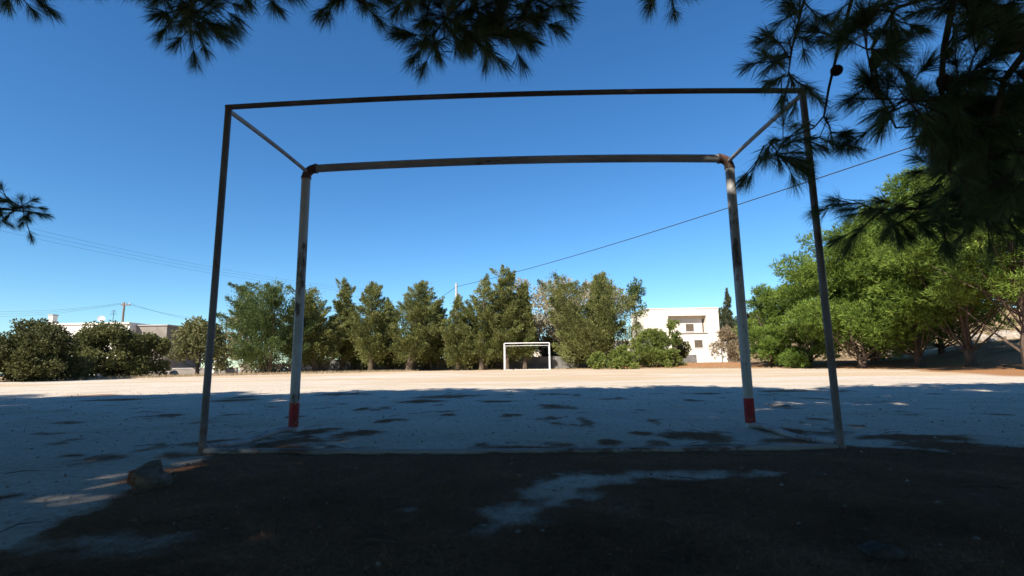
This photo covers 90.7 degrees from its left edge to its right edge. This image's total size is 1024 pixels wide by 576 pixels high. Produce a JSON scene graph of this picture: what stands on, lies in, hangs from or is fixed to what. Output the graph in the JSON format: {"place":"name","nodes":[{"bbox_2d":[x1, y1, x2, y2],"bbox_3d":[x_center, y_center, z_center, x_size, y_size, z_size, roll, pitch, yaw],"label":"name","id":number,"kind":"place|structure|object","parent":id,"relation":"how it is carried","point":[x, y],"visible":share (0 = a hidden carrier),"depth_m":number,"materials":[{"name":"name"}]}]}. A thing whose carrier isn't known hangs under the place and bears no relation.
{"place":"outdoors","nodes":[
{"label":"outdoors","id":0,"kind":"place"},
{"bbox_2d":[3,226,341,288],"bbox_3d":[-26.663,-2.067,46.661,0.011,1.285,38.593,-6,-10,30],"label":"overhead cable","id":1,"kind":"object","parent":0,"point":[149,258],"visible":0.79,"depth_m":40.55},
{"bbox_2d":[4,231,355,291],"bbox_3d":[-26.625,-1.766,46.614,0.011,1.199,38.567,-6,-10,30],"label":"overhead cable","id":2,"kind":"object","parent":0,"point":[152,262],"visible":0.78,"depth_m":40.72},
{"bbox_2d":[10,223,362,288],"bbox_3d":[-26.700,-2.368,46.709,0.011,1.375,38.620,-6,-10,30],"label":"overhead cable","id":3,"kind":"object","parent":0,"point":[157,256],"visible":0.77,"depth_m":41.20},
{"bbox_2d":[0,369,418,381],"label":"straw grass","id":4,"kind":"structure","parent":0,"point":[218,374],"depth_m":28.48,"materials":[{"name":"beige plant"}]},
{"bbox_2d":[0,307,1023,575],"bbox_3d":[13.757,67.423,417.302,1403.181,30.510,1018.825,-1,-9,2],"label":"ground","id":5,"kind":"structure","parent":0,"point":[1000,367],"depth_m":3.13,"materials":[{"name":"beige sand"}]},
{"bbox_2d":[0,317,96,381],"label":"hedge shrub","id":6,"kind":"object","parent":5,"relation":"on","point":[35,350],"visible":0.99,"depth_m":21.90,"materials":[{"name":"green plant"}]},
{"bbox_2d":[0,0,111,247],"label":"pine tree","id":7,"kind":"object","parent":5,"relation":"on","point":[15,207],"visible":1,"depth_m":2.96,"materials":[{"name":"green plant"}]},
{"bbox_2d":[64,319,151,378],"bbox_3d":[-21.431,3.342,26.457,3.781,3.436,4.182,-6,-10,30],"label":"hedge shrub","id":8,"kind":"object","parent":5,"relation":"on","point":[128,347],"visible":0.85,"depth_m":26.21,"materials":[{"name":"green plant"}]},
{"bbox_2d":[47,310,201,374],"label":"house","id":9,"kind":"structure","parent":5,"relation":"on","point":[162,330],"depth_m":45.77,"materials":[{"name":"white paint"}]},
{"bbox_2d":[121,302,130,321],"bbox_3d":[-37.754,5.079,48.967,0.900,7.454,0.260,-1,-9,2],"label":"utility pole","id":10,"kind":"object","parent":5,"relation":"on","point":[123,304],"visible":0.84,"depth_m":49.41,"materials":[{"name":"white wood"}]},
{"bbox_2d":[119,331,172,375],"bbox_3d":[-20.329,3.782,28.333,2.927,2.739,2.491,-1,-9,2],"label":"hedge shrub","id":11,"kind":"object","parent":5,"relation":"on","point":[159,346],"visible":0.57,"depth_m":28.11,"materials":[{"name":"green plant"}]},
{"bbox_2d":[127,459,172,493],"bbox_3d":[-1.448,0.776,2.027,0.168,0.163,0.154,-7,-11,36],"label":"stone","id":12,"kind":"object","parent":5,"relation":"on","point":[152,476],"visible":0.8,"depth_m":1.98,"materials":[{"name":"grey stone"}]},
{"bbox_2d":[149,367,237,374],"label":"boundary wall","id":13,"kind":"structure","parent":5,"relation":"on","point":[183,371],"depth_m":36.19,"materials":[{"name":"grey paint"}]},
{"bbox_2d":[165,316,235,374],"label":"olive tree","id":14,"kind":"object","parent":5,"relation":"on","point":[193,331],"visible":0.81,"depth_m":30.98,"materials":[{"name":"green plant"}]},
{"bbox_2d":[227,309,262,364],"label":"pale tree","id":15,"kind":"object","parent":5,"relation":"on","point":[238,339],"visible":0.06,"depth_m":44.83,"materials":[{"name":"green plant"}]},
{"bbox_2d":[200,279,318,372],"bbox_3d":[-19.573,3.366,40.075,7.793,8.136,8.446,-8,-11,40],"label":"conifer tree","id":16,"kind":"object","parent":5,"relation":"on","point":[255,318],"visible":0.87,"depth_m":38.95,"materials":[{"name":"green plant"}]},
{"bbox_2d":[238,363,311,372],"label":"stone wall","id":17,"kind":"structure","parent":5,"relation":"on","point":[275,368],"depth_m":41.14,"materials":[{"name":"stone"}]},
{"bbox_2d":[283,298,327,370],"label":"conifer tree","id":18,"kind":"object","parent":5,"relation":"on","point":[312,337],"visible":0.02,"depth_m":46.00,"materials":[{"name":"green plant"}]},
{"bbox_2d":[269,285,353,371],"bbox_3d":[-16.261,3.364,42.003,5.883,7.551,5.376,-1,-9,2],"label":"conifer tree","id":19,"kind":"object","parent":5,"relation":"on","point":[325,338],"visible":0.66,"depth_m":41.55,"materials":[{"name":"green plant"}]},
{"bbox_2d":[327,277,364,371],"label":"conifer tree","id":20,"kind":"object","parent":5,"relation":"on","point":[346,291],"visible":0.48,"depth_m":43.82,"materials":[{"name":"green plant"}]},
{"bbox_2d":[335,297,392,370],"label":"conifer tree","id":21,"kind":"object","parent":5,"relation":"on","point":[356,359],"visible":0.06,"depth_m":45.98,"materials":[{"name":"green plant"}]},
{"bbox_2d":[344,281,396,370],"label":"conifer tree","id":22,"kind":"object","parent":5,"relation":"on","point":[370,338],"visible":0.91,"depth_m":42.17,"materials":[{"name":"green plant"}]},
{"bbox_2d":[373,299,407,370],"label":"conifer tree","id":23,"kind":"object","parent":5,"relation":"on","point":[389,360],"visible":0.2,"depth_m":45.38,"materials":[{"name":"green plant"}]},
{"bbox_2d":[114,0,703,88],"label":"pine tree","id":24,"kind":"object","parent":5,"relation":"on","point":[489,26],"visible":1,"depth_m":2.23,"materials":[{"name":"green plant"}]},
{"bbox_2d":[379,280,454,370],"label":"conifer tree","id":25,"kind":"object","parent":5,"relation":"on","point":[413,344],"visible":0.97,"depth_m":42.81,"materials":[{"name":"green plant"}]},
{"bbox_2d":[411,303,450,370],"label":"conifer tree","id":26,"kind":"object","parent":5,"relation":"on","point":[436,360],"visible":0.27,"depth_m":44.53,"materials":[{"name":"green plant"}]},
{"bbox_2d":[414,308,447,370],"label":"conifer tree","id":27,"kind":"object","parent":5,"relation":"on","point":[424,367],"visible":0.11,"depth_m":45.61,"materials":[{"name":"green plant"}]},
{"bbox_2d":[439,293,481,370],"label":"conifer tree","id":28,"kind":"object","parent":5,"relation":"on","point":[453,342],"visible":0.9,"depth_m":42.88,"materials":[{"name":"green plant"}]},
{"bbox_2d":[450,305,480,369],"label":"conifer tree","id":29,"kind":"object","parent":5,"relation":"on","point":[471,325],"visible":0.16,"depth_m":45.40,"materials":[{"name":"green plant"}]},
{"bbox_2d":[455,273,510,369],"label":"conifer tree","id":30,"kind":"object","parent":5,"relation":"on","point":[488,294],"visible":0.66,"depth_m":42.83,"materials":[{"name":"green plant"}]},
{"bbox_2d":[484,299,512,369],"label":"conifer tree","id":31,"kind":"object","parent":5,"relation":"on","point":[496,367],"visible":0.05,"depth_m":45.52,"materials":[{"name":"green plant"}]},
{"bbox_2d":[306,355,696,371],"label":"boundary wall","id":32,"kind":"structure","parent":5,"relation":"on","point":[539,362],"depth_m":45.94,"materials":[{"name":"beige concrete"}]},
{"bbox_2d":[478,265,536,369],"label":"conifer tree","id":33,"kind":"object","parent":5,"relation":"on","point":[507,286],"visible":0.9,"depth_m":43.04,"materials":[{"name":"green plant"}]},
{"bbox_2d":[1,407,1015,575],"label":"fallen twigs","id":34,"kind":"object","parent":5,"relation":"on","point":[505,493],"visible":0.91,"depth_m":1.67,"materials":[{"name":"brown wood"}]},
{"bbox_2d":[0,394,1023,575],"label":"pine needle litter","id":35,"kind":"object","parent":5,"relation":"on","point":[650,548],"visible":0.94,"depth_m":1.43,"materials":[{"name":"brown plant"}]},
{"bbox_2d":[196,88,845,455],"bbox_3d":[0.021,-0.046,3.421,3.561,2.242,1.159,-1,-9,2],"label":"football goal","id":36,"kind":"object","parent":5,"relation":"on","point":[225,448],"visible":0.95,"depth_m":3.10,"materials":[{"name":"grey paint"}]},
{"bbox_2d":[507,281,540,369],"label":"conifer tree","id":37,"kind":"object","parent":5,"relation":"on","point":[529,327],"visible":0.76,"depth_m":43.44,"materials":[{"name":"green plant"}]},
{"bbox_2d":[504,342,550,369],"bbox_3d":[1.149,5.273,38.701,3.516,2.142,1.114,-1,-9,2],"label":"football goal","id":38,"kind":"object","parent":5,"relation":"on","point":[528,345],"visible":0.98,"depth_m":38.35,"materials":[{"name":"white paint"}]},
{"bbox_2d":[536,333,559,356],"bbox_3d":[3.729,6.285,49.691,3.007,3.715,3.008,-4,-9,22],"label":"garden shrub","id":39,"kind":"object","parent":5,"relation":"on","point":[545,349],"visible":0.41,"depth_m":49.28,"materials":[{"name":"green plant"}]},
{"bbox_2d":[557,308,590,368],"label":"conifer tree","id":40,"kind":"object","parent":5,"relation":"on","point":[577,360],"visible":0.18,"depth_m":44.68,"materials":[{"name":"green plant"}]},
{"bbox_2d":[515,274,636,356],"bbox_3d":[5.501,3.317,49.361,13.819,9.612,9.210,-5,-10,24],"label":"pale tree","id":41,"kind":"object","parent":5,"relation":"on","point":[543,324],"visible":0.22,"depth_m":48.93,"materials":[{"name":"green plant"}]},
{"bbox_2d":[537,270,645,367],"bbox_3d":[6.774,2.640,41.797,9.092,8.918,5.877,-2,-9,7],"label":"conifer tree","id":42,"kind":"object","parent":5,"relation":"on","point":[581,329],"visible":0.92,"depth_m":40.98,"materials":[{"name":"green plant"}]},
{"bbox_2d":[587,351,608,368],"bbox_3d":[6.472,5.567,38.342,1.805,1.673,1.972,-1,-9,2],"label":"pine bush","id":43,"kind":"object","parent":5,"relation":"on","point":[597,360],"visible":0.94,"depth_m":38.03,"materials":[{"name":"green plant"}]},
{"bbox_2d":[581,279,614,356],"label":"conifer tree","id":44,"kind":"object","parent":5,"relation":"on","point":[591,301],"visible":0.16,"depth_m":42.63,"materials":[{"name":"green plant"}]},
{"bbox_2d":[605,343,639,368],"bbox_3d":[7.798,4.938,36.311,2.309,2.123,2.937,2,-9,-15],"label":"pine bush","id":45,"kind":"object","parent":5,"relation":"on","point":[621,356],"visible":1,"depth_m":35.89,"materials":[{"name":"green plant"}]},
{"bbox_2d":[625,276,648,334],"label":"pine tree","id":46,"kind":"object","parent":5,"relation":"on","point":[633,289],"visible":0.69,"depth_m":46.84,"materials":[{"name":"green plant"}]},
{"bbox_2d":[627,327,675,367],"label":"young pine","id":47,"kind":"object","parent":5,"relation":"on","point":[653,349],"visible":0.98,"depth_m":38.82,"materials":[{"name":"green plant"}]},
{"bbox_2d":[656,347,686,367],"bbox_3d":[11.923,5.312,38.221,2.202,1.640,1.967,-8,-12,41],"label":"pine bush","id":48,"kind":"object","parent":5,"relation":"on","point":[670,356],"visible":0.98,"depth_m":37.93,"materials":[{"name":"green plant"}]},
{"bbox_2d":[665,318,681,363],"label":"young pine","id":49,"kind":"object","parent":5,"relation":"on","point":[671,325],"visible":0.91,"depth_m":40.32,"materials":[{"name":"green plant"}]},
{"bbox_2d":[631,307,728,361],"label":"white house","id":50,"kind":"structure","parent":5,"relation":"on","point":[698,328],"depth_m":55.51,"materials":[{"name":"beige paint"}]},
{"bbox_2d":[685,323,694,331],"bbox_3d":[19.718,4.404,56.116,0.994,0.961,0.070,-1,-9,2],"label":"window","id":51,"kind":"structure","parent":50,"relation":"in","point":[688,328],"depth_m":56.10,"materials":[{"name":"paint"}]},
{"bbox_2d":[694,339,703,347],"bbox_3d":[20.274,6.070,54.982,0.994,0.952,0.070,-1,-9,2],"label":"window","id":52,"kind":"structure","parent":50,"relation":"in","point":[696,341],"depth_m":54.96,"materials":[{"name":"paint"}]},
{"bbox_2d":[671,336,692,358],"bbox_3d":[14.057,5.148,42.150,2.027,2.442,1.856,-1,-9,2],"label":"olive shrub","id":53,"kind":"object","parent":5,"relation":"on","point":[684,352],"visible":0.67,"depth_m":41.85,"materials":[{"name":"green plant"}]},
{"bbox_2d":[689,352,720,362],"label":"garden wall","id":54,"kind":"structure","parent":5,"relation":"on","point":[703,357],"depth_m":47.89,"materials":[{"name":"white paint"}]},
{"bbox_2d":[708,325,739,361],"bbox_3d":[16.661,4.263,39.093,2.730,3.154,2.523,4,-10,-31],"label":"dry shrub","id":55,"kind":"object","parent":5,"relation":"on","point":[727,334],"visible":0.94,"depth_m":38.97,"materials":[{"name":"beige plant"}]},
{"bbox_2d":[718,287,736,361],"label":"cypress tree","id":56,"kind":"object","parent":5,"relation":"on","point":[725,315],"visible":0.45,"depth_m":69.14,"materials":[{"name":"green plant"}]},
{"bbox_2d":[718,306,736,328],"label":"hill shrub","id":57,"kind":"object","parent":5,"relation":"on","point":[734,319],"visible":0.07,"depth_m":92.87,"materials":[{"name":"green plant"}]},
{"bbox_2d":[735,312,769,351],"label":"hill shrub","id":58,"kind":"object","parent":5,"relation":"on","point":[748,315],"visible":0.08,"depth_m":82.33,"materials":[{"name":"green plant"}]},
{"bbox_2d":[731,283,799,366],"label":"pine tree","id":59,"kind":"object","parent":5,"relation":"on","point":[763,304],"visible":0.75,"depth_m":31.93,"materials":[{"name":"green plant"}]},
{"bbox_2d":[762,261,845,367],"bbox_3d":[17.942,1.591,30.187,4.961,6.646,5.752,-1,-9,2],"label":"pine tree","id":60,"kind":"object","parent":5,"relation":"on","point":[798,356],"visible":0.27,"depth_m":29.82,"materials":[{"name":"green plant"}]},
{"bbox_2d":[765,207,938,367],"bbox_3d":[17.431,0.000,26.460,8.083,8.555,8.022,-1,-9,2],"label":"pine tree","id":61,"kind":"object","parent":5,"relation":"on","point":[806,307],"visible":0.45,"depth_m":25.81,"materials":[{"name":"green plant"}]},
{"bbox_2d":[814,282,935,363],"bbox_3d":[19.700,1.377,28.351,6.459,5.923,6.111,3,-10,-23],"label":"pine tree","id":62,"kind":"object","parent":5,"relation":"on","point":[873,361],"visible":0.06,"depth_m":27.77,"materials":[{"name":"green plant"}]},
{"bbox_2d":[731,0,1023,273],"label":"pine tree","id":63,"kind":"object","parent":5,"relation":"on","point":[965,120],"visible":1,"depth_m":2.03,"materials":[{"name":"green plant"}]},
{"bbox_2d":[858,541,905,561],"bbox_3d":[0.874,0.635,1.198,0.102,0.056,0.087,3,-9,-21],"label":"stone","id":64,"kind":"object","parent":5,"relation":"on","point":[874,550],"visible":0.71,"depth_m":1.18,"materials":[{"name":"grey stone"}]},
{"bbox_2d":[823,195,987,366],"bbox_3d":[19.209,-0.547,24.771,7.195,8.980,8.707,-6,-10,30],"label":"pine tree","id":65,"kind":"object","parent":5,"relation":"on","point":[868,306],"visible":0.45,"depth_m":23.64,"materials":[{"name":"green plant"}]},
{"bbox_2d":[869,149,1023,369],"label":"pine tree","id":66,"kind":"object","parent":5,"relation":"on","point":[1008,271],"visible":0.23,"depth_m":17.48,"materials":[{"name":"green plant"}]},
{"bbox_2d":[870,162,1023,366],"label":"pine tree","id":67,"kind":"object","parent":5,"relation":"on","point":[969,348],"visible":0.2,"depth_m":21.48,"materials":[{"name":"green plant"}]},
{"bbox_2d":[923,284,1016,353],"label":"pine tree","id":68,"kind":"object","parent":5,"relation":"on","point":[941,345],"visible":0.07,"depth_m":25.53,"materials":[{"name":"green plant"}]},
{"bbox_2d":[972,334,988,342],"bbox_3d":[27.743,3.061,29.937,0.956,0.661,0.676,-1,-9,2],"label":"rock","id":69,"kind":"object","parent":5,"relation":"on","point":[983,337],"visible":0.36,"depth_m":29.70,"materials":[{"name":"stone"}]},
{"bbox_2d":[986,337,997,341],"bbox_3d":[25.600,2.772,27.011,0.497,0.371,0.445,-9,-12,43],"label":"rock","id":70,"kind":"object","parent":5,"relation":"on","point":[991,339],"visible":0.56,"depth_m":26.87,"materials":[{"name":"stone"}]},
{"bbox_2d":[992,330,1010,338],"bbox_3d":[30.960,3.018,31.834,1.150,0.706,0.893,-1,-9,2],"label":"rock","id":71,"kind":"object","parent":5,"relation":"on","point":[1004,334],"visible":0.38,"depth_m":31.67,"materials":[{"name":"stone"}]},
{"bbox_2d":[1006,331,1019,338],"bbox_3d":[27.758,2.645,27.910,0.843,0.542,0.639,-1,-9,2],"label":"rock","id":72,"kind":"object","parent":5,"relation":"on","point":[1013,334],"visible":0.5,"depth_m":27.79,"materials":[{"name":"stone"}]},
{"bbox_2d":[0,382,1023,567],"bbox_3d":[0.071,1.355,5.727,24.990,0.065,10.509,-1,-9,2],"label":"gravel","id":73,"kind":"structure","parent":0,"point":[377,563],"depth_m":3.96,"materials":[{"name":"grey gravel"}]},
{"bbox_2d":[0,0,1023,369],"label":"sky","id":74,"kind":"structure","parent":0,"point":[112,134],"materials":[{"name":"blue"}]},
{"bbox_2d":[336,359,868,371],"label":"straw grass","id":75,"kind":"structure","parent":0,"point":[709,367],"depth_m":34.65,"materials":[{"name":"beige plant"}]},
{"bbox_3d":[-5.529,4.013,50.091,0.304,9.099,0.320,-1,-9,2],"label":"utility pole","id":76,"kind":"object","parent":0,"visible":0},
{"bbox_2d":[457,146,914,286],"bbox_3d":[6.384,-3.089,29.927,0.038,0.838,48.354,4,-10,-29],"label":"overhead cable","id":77,"kind":"object","parent":76,"relation":"attached to","point":[716,211],"visible":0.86,"depth_m":24.03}
]}

